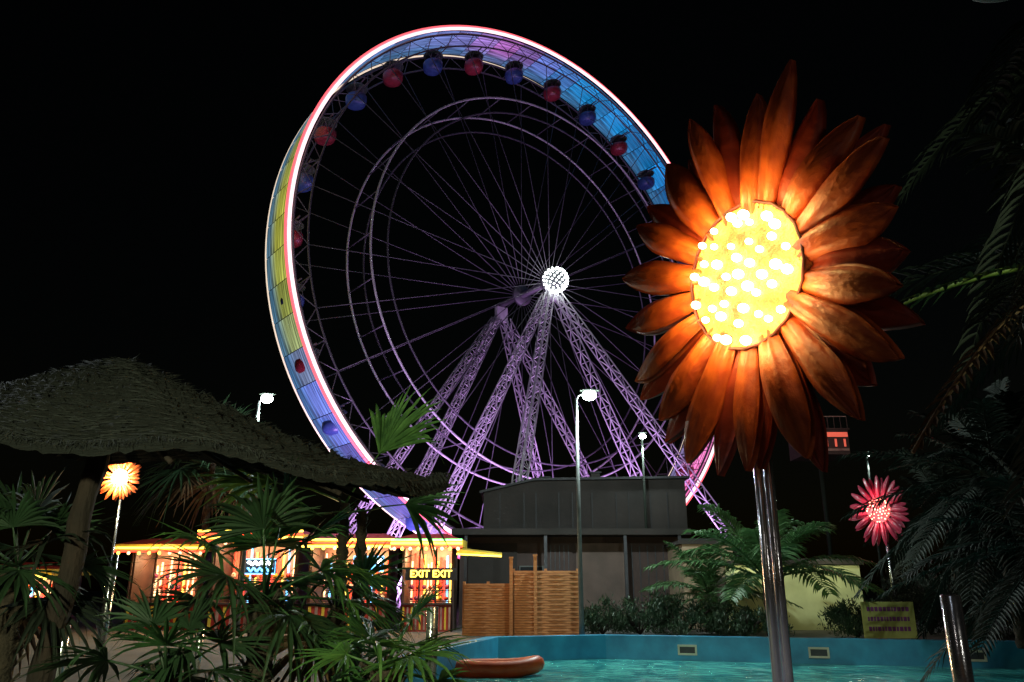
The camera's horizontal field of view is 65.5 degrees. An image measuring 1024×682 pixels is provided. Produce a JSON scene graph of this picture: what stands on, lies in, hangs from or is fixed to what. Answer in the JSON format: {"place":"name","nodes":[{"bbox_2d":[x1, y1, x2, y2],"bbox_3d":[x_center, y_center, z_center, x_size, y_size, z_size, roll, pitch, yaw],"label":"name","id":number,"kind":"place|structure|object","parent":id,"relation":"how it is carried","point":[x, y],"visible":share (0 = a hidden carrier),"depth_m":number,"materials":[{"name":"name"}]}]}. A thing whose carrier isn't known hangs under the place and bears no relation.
{"place":"outdoors","nodes":[
{"label":"outdoors","id":0,"kind":"place"},
{"bbox_2d":[0,0,1023,590],"label":"sky","id":1,"kind":"structure","parent":0,"point":[144,144],"materials":[{"name":"black"}]},
{"bbox_2d":[11,591,1014,681],"bbox_3d":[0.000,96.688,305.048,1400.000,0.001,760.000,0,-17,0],"label":"ground","id":2,"kind":"structure","parent":0,"point":[132,656],"depth_m":25.95,"materials":[{"name":"grey concrete"}]},
{"bbox_2d":[1,562,90,629],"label":"fairground booth","id":3,"kind":"object","parent":2,"relation":"on","point":[51,582],"visible":0.07,"depth_m":33.99,"materials":[{"name":"multicoloured paint"}]},
{"bbox_2d":[55,622,70,677],"bbox_3d":[-4.753,3.595,8.307,0.220,1.275,0.220,0,-17,0],"label":"steel post","id":4,"kind":"object","parent":2,"relation":"on","point":[62,650],"visible":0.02,"depth_m":8.37,"materials":[{"name":"silver metal"}]},
{"bbox_2d":[0,467,139,681],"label":"fan palm","id":5,"kind":"object","parent":2,"relation":"on","point":[22,615],"visible":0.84,"depth_m":8.01,"materials":[{"name":"green plant"}]},
{"bbox_2d":[92,554,118,681],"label":"steel post","id":6,"kind":"object","parent":2,"relation":"on","point":[104,608],"visible":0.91,"depth_m":10.42,"materials":[{"name":"silver metal"}]},
{"bbox_2d":[95,462,140,637],"bbox_3d":[-14.251,7.181,28.285,1.558,6.310,0.538,0,-17,0],"label":"flower lamp","id":7,"kind":"object","parent":2,"relation":"on","point":[121,476],"visible":0.84,"depth_m":28.77,"materials":[{"name":"orange"}]},
{"bbox_2d":[15,586,285,681],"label":"fan palm","id":8,"kind":"object","parent":2,"relation":"on","point":[162,613],"visible":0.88,"depth_m":6.49,"materials":[{"name":"green plant"}]},
{"bbox_2d":[114,539,211,629],"bbox_3d":[-14.518,10.384,34.173,3.804,3.696,3.770,0,-17,0],"label":"fairground booth","id":9,"kind":"object","parent":2,"relation":"on","point":[147,576],"visible":0.43,"depth_m":34.10,"materials":[{"name":"orange paint"}]},
{"bbox_2d":[193,628,203,678],"bbox_3d":[-4.410,4.577,11.143,0.220,1.086,0.220,0,-17,0],"label":"steel post","id":10,"kind":"object","parent":2,"relation":"on","point":[198,663],"visible":0.2,"depth_m":11.15,"materials":[{"name":"silver metal"}]},
{"bbox_2d":[128,394,279,598],"bbox_3d":[-13.420,7.457,35.342,6.543,9.980,7.415,5,-18,-16],"label":"fan palm","id":11,"kind":"object","parent":2,"relation":"on","point":[188,481],"visible":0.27,"depth_m":34.73,"materials":[{"name":"green plant"}]},
{"bbox_2d":[0,355,451,681],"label":"thatched parasol","id":12,"kind":"object","parent":2,"relation":"on","point":[100,416],"visible":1,"depth_m":7.81,"materials":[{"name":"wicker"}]},
{"bbox_2d":[197,530,309,630],"bbox_3d":[-10.547,9.905,33.222,4.240,4.045,3.870,0,-17,0],"label":"fairground booth","id":13,"kind":"object","parent":2,"relation":"on","point":[253,566],"visible":0.25,"depth_m":33.47,"materials":[{"name":"orange paint"}]},
{"bbox_2d":[236,392,275,630],"bbox_3d":[-9.643,6.317,29.978,0.743,8.967,0.406,0,-17,0],"label":"street lamp","id":14,"kind":"object","parent":2,"relation":"on","point":[266,397],"visible":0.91,"depth_m":30.09,"materials":[{"name":"galvanised steel"},{"name":"glowing white lamp glass"}]},
{"bbox_2d":[106,455,406,681],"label":"fan palm","id":15,"kind":"object","parent":2,"relation":"on","point":[268,613],"visible":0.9,"depth_m":6.99,"materials":[{"name":"green plant"}]},
{"bbox_2d":[192,385,446,671],"bbox_3d":[-2.808,2.748,11.376,3.604,4.719,1.687,3,-18,-9],"label":"fan palm","id":16,"kind":"object","parent":2,"relation":"on","point":[390,428],"visible":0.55,"depth_m":11.73,"materials":[{"name":"green plant"}]},
{"bbox_2d":[239,540,422,681],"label":"fan palm","id":17,"kind":"object","parent":2,"relation":"on","point":[370,561],"visible":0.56,"depth_m":8.95,"materials":[{"name":"green plant"}]},
{"bbox_2d":[301,534,398,630],"bbox_3d":[-6.683,10.057,33.385,4.085,3.850,3.870,0,-17,0],"label":"fairground booth","id":18,"kind":"object","parent":2,"relation":"on","point":[323,547],"visible":0.17,"depth_m":32.91,"materials":[{"name":"multicoloured paint"}]},
{"bbox_2d":[268,484,464,675],"bbox_3d":[-2.068,3.379,10.751,2.873,3.143,0.834,0,-17,0],"label":"fan palm","id":19,"kind":"object","parent":2,"relation":"on","point":[416,509],"visible":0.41,"depth_m":11.07,"materials":[{"name":"green plant"}]},
{"bbox_2d":[282,580,480,681],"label":"fan palm","id":20,"kind":"object","parent":2,"relation":"on","point":[380,671],"visible":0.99,"depth_m":6.18,"materials":[{"name":"green plant"}]},
{"bbox_2d":[425,606,438,681],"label":"steel post","id":21,"kind":"object","parent":2,"relation":"on","point":[431,624],"visible":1,"depth_m":7.11,"materials":[{"name":"silver metal"}]},
{"bbox_2d":[390,534,501,631],"bbox_3d":[-2.603,9.852,32.637,4.384,3.798,4.020,0,-17,0],"label":"fairground booth","id":22,"kind":"object","parent":2,"relation":"on","point":[418,580],"visible":0.88,"depth_m":31.76,"materials":[{"name":"yellow paint"}]},
{"bbox_2d":[462,581,508,635],"bbox_3d":[-0.870,9.679,28.783,1.840,1.896,0.162,0,-17,0],"label":"wooden fence","id":23,"kind":"object","parent":2,"relation":"on","point":[485,609],"visible":0.88,"depth_m":28.71,"materials":[{"name":"brown wood"}]},
{"bbox_2d":[265,25,743,617],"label":"ferris wheel","id":24,"kind":"object","parent":2,"relation":"on","point":[303,367],"visible":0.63,"depth_m":61.87,"materials":[{"name":"purple metal"}]},
{"bbox_2d":[509,557,512,635],"bbox_3d":[-0.031,9.123,28.475,0.160,2.715,0.160,0,-17,0],"label":"wooden post","id":25,"kind":"object","parent":2,"relation":"on","point":[510,596],"visible":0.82,"depth_m":28.41,"materials":[{"name":"brown wood"}]},
{"bbox_2d":[533,554,537,635],"bbox_3d":[0.839,9.080,28.489,0.160,2.805,0.160,0,-17,0],"label":"wooden post","id":26,"kind":"object","parent":2,"relation":"on","point":[535,592],"visible":0.82,"depth_m":28.44,"materials":[{"name":"brown wood"}]},
{"bbox_2d":[513,569,578,635],"bbox_3d":[1.225,9.408,28.658,2.425,2.339,0.162,0,-17,0],"label":"wooden fence","id":27,"kind":"object","parent":2,"relation":"on","point":[557,603],"visible":0.94,"depth_m":28.60,"materials":[{"name":"brown wood"}]},
{"bbox_2d":[451,472,690,624],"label":"flat roofed building","id":28,"kind":"structure","parent":2,"relation":"on","point":[524,521],"depth_m":38.36,"materials":[{"name":"metal"}]},
{"bbox_2d":[519,566,543,570],"bbox_3d":[0.925,11.936,37.581,1.165,2.560,0.140,0,-17,0],"label":"door","id":29,"kind":"structure","parent":28,"relation":"in","point":[521,568],"depth_m":37.88,"materials":[{"name":"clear glass"}]},
{"bbox_2d":[575,388,598,634],"bbox_3d":[2.799,6.008,28.712,0.993,8.803,0.466,0,-17,0],"label":"street lamp","id":30,"kind":"object","parent":2,"relation":"on","point":[588,394],"visible":0.99,"depth_m":28.61,"materials":[{"name":"galvanised steel"},{"name":"glowing white lamp glass"}]},
{"bbox_2d":[584,594,637,633],"bbox_3d":[3.166,10.243,29.754,2.896,1.585,2.351,-7,-19,21],"label":"shrub","id":31,"kind":"object","parent":2,"relation":"on","point":[593,617],"visible":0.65,"depth_m":29.35,"materials":[{"name":"green plant"}]},
{"bbox_2d":[638,432,647,527],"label":"street lamp","id":32,"kind":"object","parent":2,"relation":"on","point":[642,435],"visible":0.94,"depth_m":40.70,"materials":[{"name":"grey metal"}]},
{"bbox_2d":[599,585,691,634],"bbox_3d":[4.901,9.944,29.486,3.431,1.797,2.440,0,-17,0],"label":"shrub","id":33,"kind":"object","parent":2,"relation":"on","point":[673,605],"visible":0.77,"depth_m":29.29,"materials":[{"name":"green plant"}]},
{"bbox_2d":[633,595,735,634],"bbox_3d":[6.220,10.017,29.082,3.591,1.438,2.180,0,-17,0],"label":"shrub","id":34,"kind":"object","parent":2,"relation":"on","point":[694,611],"visible":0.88,"depth_m":28.74,"materials":[{"name":"green plant"}]},
{"bbox_2d":[664,538,732,627],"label":"outbuilding","id":35,"kind":"structure","parent":2,"relation":"on","point":[683,544],"depth_m":34.89,"materials":[{"name":"beige paint"}]},
{"bbox_2d":[713,577,729,627],"bbox_3d":[8.991,11.216,34.162,0.900,2.100,0.105,0,-17,0],"label":"door","id":36,"kind":"structure","parent":35,"relation":"in","point":[718,594],"depth_m":34.29,"materials":[{"name":"metal"}]},
{"bbox_2d":[378,634,1023,681],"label":"pool basin","id":37,"kind":"object","parent":2,"relation":"in","point":[899,652],"visible":0.62,"depth_m":25.75,"materials":[{"name":"paint"}]},
{"bbox_2d":[677,645,696,654],"bbox_3d":[5.790,10.201,26.296,0.620,0.320,0.060,-5,-18,16],"label":"pool skimmer","id":38,"kind":"object","parent":37,"relation":"attached to","point":[687,649],"visible":1,"depth_m":26.29,"materials":[{"name":"beige plastic"}]},
{"bbox_2d":[808,647,829,657],"bbox_3d":[9.711,9.859,25.198,0.620,0.320,0.060,-5,-18,16],"label":"pool skimmer","id":39,"kind":"object","parent":37,"relation":"attached to","point":[818,652],"visible":1,"depth_m":25.20,"materials":[{"name":"beige plastic"}]},
{"bbox_2d":[970,650,987,661],"bbox_3d":[13.956,9.489,24.010,0.620,0.320,0.060,-5,-18,16],"label":"pool skimmer","id":40,"kind":"object","parent":37,"relation":"attached to","point":[980,658],"visible":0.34,"depth_m":23.97,"materials":[{"name":"beige plastic"}]},
{"bbox_2d":[639,541,802,632],"bbox_3d":[7.689,10.198,31.664,6.901,4.362,6.332,0,-17,0],"label":"date palm","id":41,"kind":"object","parent":2,"relation":"on","point":[704,578],"visible":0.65,"depth_m":31.29,"materials":[{"name":"green plant"}]},
{"bbox_2d":[700,604,794,636],"bbox_3d":[8.355,10.000,28.507,3.200,1.289,1.971,0,-17,0],"label":"shrub","id":42,"kind":"object","parent":2,"relation":"on","point":[744,622],"visible":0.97,"depth_m":28.12,"materials":[{"name":"green plant"}]},
{"bbox_2d":[643,503,890,635],"bbox_3d":[9.306,8.358,29.191,8.207,4.601,8.539,-13,-22,36],"label":"date palm","id":43,"kind":"object","parent":2,"relation":"on","point":[748,542],"visible":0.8,"depth_m":28.60,"materials":[{"name":"green plant"}]},
{"bbox_2d":[622,59,925,681],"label":"flower lamp","id":44,"kind":"object","parent":2,"relation":"on","point":[771,309],"visible":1,"depth_m":5.60,"materials":[{"name":"orange"}]},
{"bbox_2d":[724,559,863,629],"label":"outbuilding","id":45,"kind":"structure","parent":2,"relation":"on","point":[808,601],"depth_m":32.85,"materials":[{"name":"paint"}]},
{"bbox_2d":[817,594,874,637],"bbox_3d":[12.211,9.639,27.978,2.717,1.498,2.155,0,-17,0],"label":"shrub","id":46,"kind":"object","parent":2,"relation":"on","point":[841,615],"visible":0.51,"depth_m":27.49,"materials":[{"name":"green plant"}]},
{"bbox_2d":[866,456,886,597],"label":"street lamp","id":47,"kind":"object","parent":2,"relation":"on","point":[878,547],"visible":0.16,"depth_m":44.47,"materials":[{"name":"grey metal"}]},
{"bbox_2d":[849,475,909,600],"bbox_3d":[13.901,7.920,29.679,0.644,5.728,2.431,13,-21,-36],"label":"flower lamp","id":48,"kind":"object","parent":2,"relation":"on","point":[889,519],"visible":0.88,"depth_m":29.83,"materials":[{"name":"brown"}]},
{"bbox_2d":[860,602,916,638],"bbox_3d":[12.510,9.290,26.455,1.750,1.195,0.118,0,-17,0],"label":"notice board","id":49,"kind":"object","parent":2,"relation":"on","point":[888,619],"visible":0.92,"depth_m":26.41,"materials":[{"name":"yellow paint"}]},
{"bbox_2d":[868,568,975,634],"bbox_3d":[15.277,9.428,29.468,4.350,2.751,2.774,0,-17,0],"label":"shrub","id":50,"kind":"object","parent":2,"relation":"on","point":[905,597],"visible":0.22,"depth_m":29.18,"materials":[{"name":"green plant"}]},
{"bbox_2d":[835,376,1023,648],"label":"date palm","id":51,"kind":"object","parent":2,"relation":"on","point":[989,427],"visible":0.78,"depth_m":23.55,"materials":[{"name":"green plant"}]},
{"bbox_2d":[862,442,1021,628],"bbox_3d":[18.330,8.276,33.274,7.208,7.731,7.573,0,-17,0],"label":"date palm","id":52,"kind":"object","parent":2,"relation":"on","point":[937,472],"visible":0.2,"depth_m":32.91,"materials":[{"name":"green plant"}]},
{"bbox_2d":[882,566,1012,635],"bbox_3d":[16.186,9.021,28.720,5.590,3.079,3.245,0,-17,0],"label":"shrub","id":53,"kind":"object","parent":2,"relation":"on","point":[922,586],"visible":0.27,"depth_m":28.64,"materials":[{"name":"green plant"}]},
{"bbox_2d":[877,444,1023,681],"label":"date palm","id":54,"kind":"object","parent":2,"relation":"on","point":[997,483],"visible":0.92,"depth_m":17.42,"materials":[{"name":"green plant"}]},
{"bbox_2d":[889,112,1023,523],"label":"date palm","id":55,"kind":"object","parent":2,"relation":"on","point":[1013,128],"visible":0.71,"depth_m":7.06,"materials":[{"name":"green plant"}]},
{"bbox_2d":[940,594,974,681],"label":"steel post","id":56,"kind":"object","parent":2,"relation":"on","point":[957,639],"visible":1,"depth_m":5.03,"materials":[{"name":"silver metal"}]},
{"bbox_2d":[897,19,1023,394],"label":"date palm","id":57,"kind":"object","parent":2,"relation":"on","point":[1007,84],"visible":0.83,"depth_m":7.00,"materials":[{"name":"green plant"}]},
{"bbox_2d":[922,554,1022,640],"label":"shrub","id":58,"kind":"object","parent":2,"relation":"on","point":[1007,634],"visible":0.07,"depth_m":26.74,"materials":[{"name":"green plant"}]},
{"bbox_2d":[973,0,1006,2],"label":"street lamp","id":59,"kind":"object","parent":2,"relation":"on","point":[988,1],"visible":1,"depth_m":11.55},
{"bbox_2d":[450,659,1023,681],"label":"water","id":60,"kind":"structure","parent":0,"point":[607,670],"depth_m":22.33,"materials":[{"name":"teal liquid"}]},
{"bbox_2d":[455,655,544,677],"bbox_3d":[-0.417,8.950,21.930,2.639,0.545,1.438,0,-17,0],"label":"inflatable boat","id":61,"kind":"object","parent":60,"relation":"on","point":[505,667],"visible":0.91,"depth_m":21.39,"materials":[{"name":"orange plastic"}]},
{"bbox_2d":[788,416,850,558],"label":"fairground tower","id":62,"kind":"structure","parent":0,"point":[838,442],"depth_m":52.49,"materials":[{"name":"red metal"}]}
]}

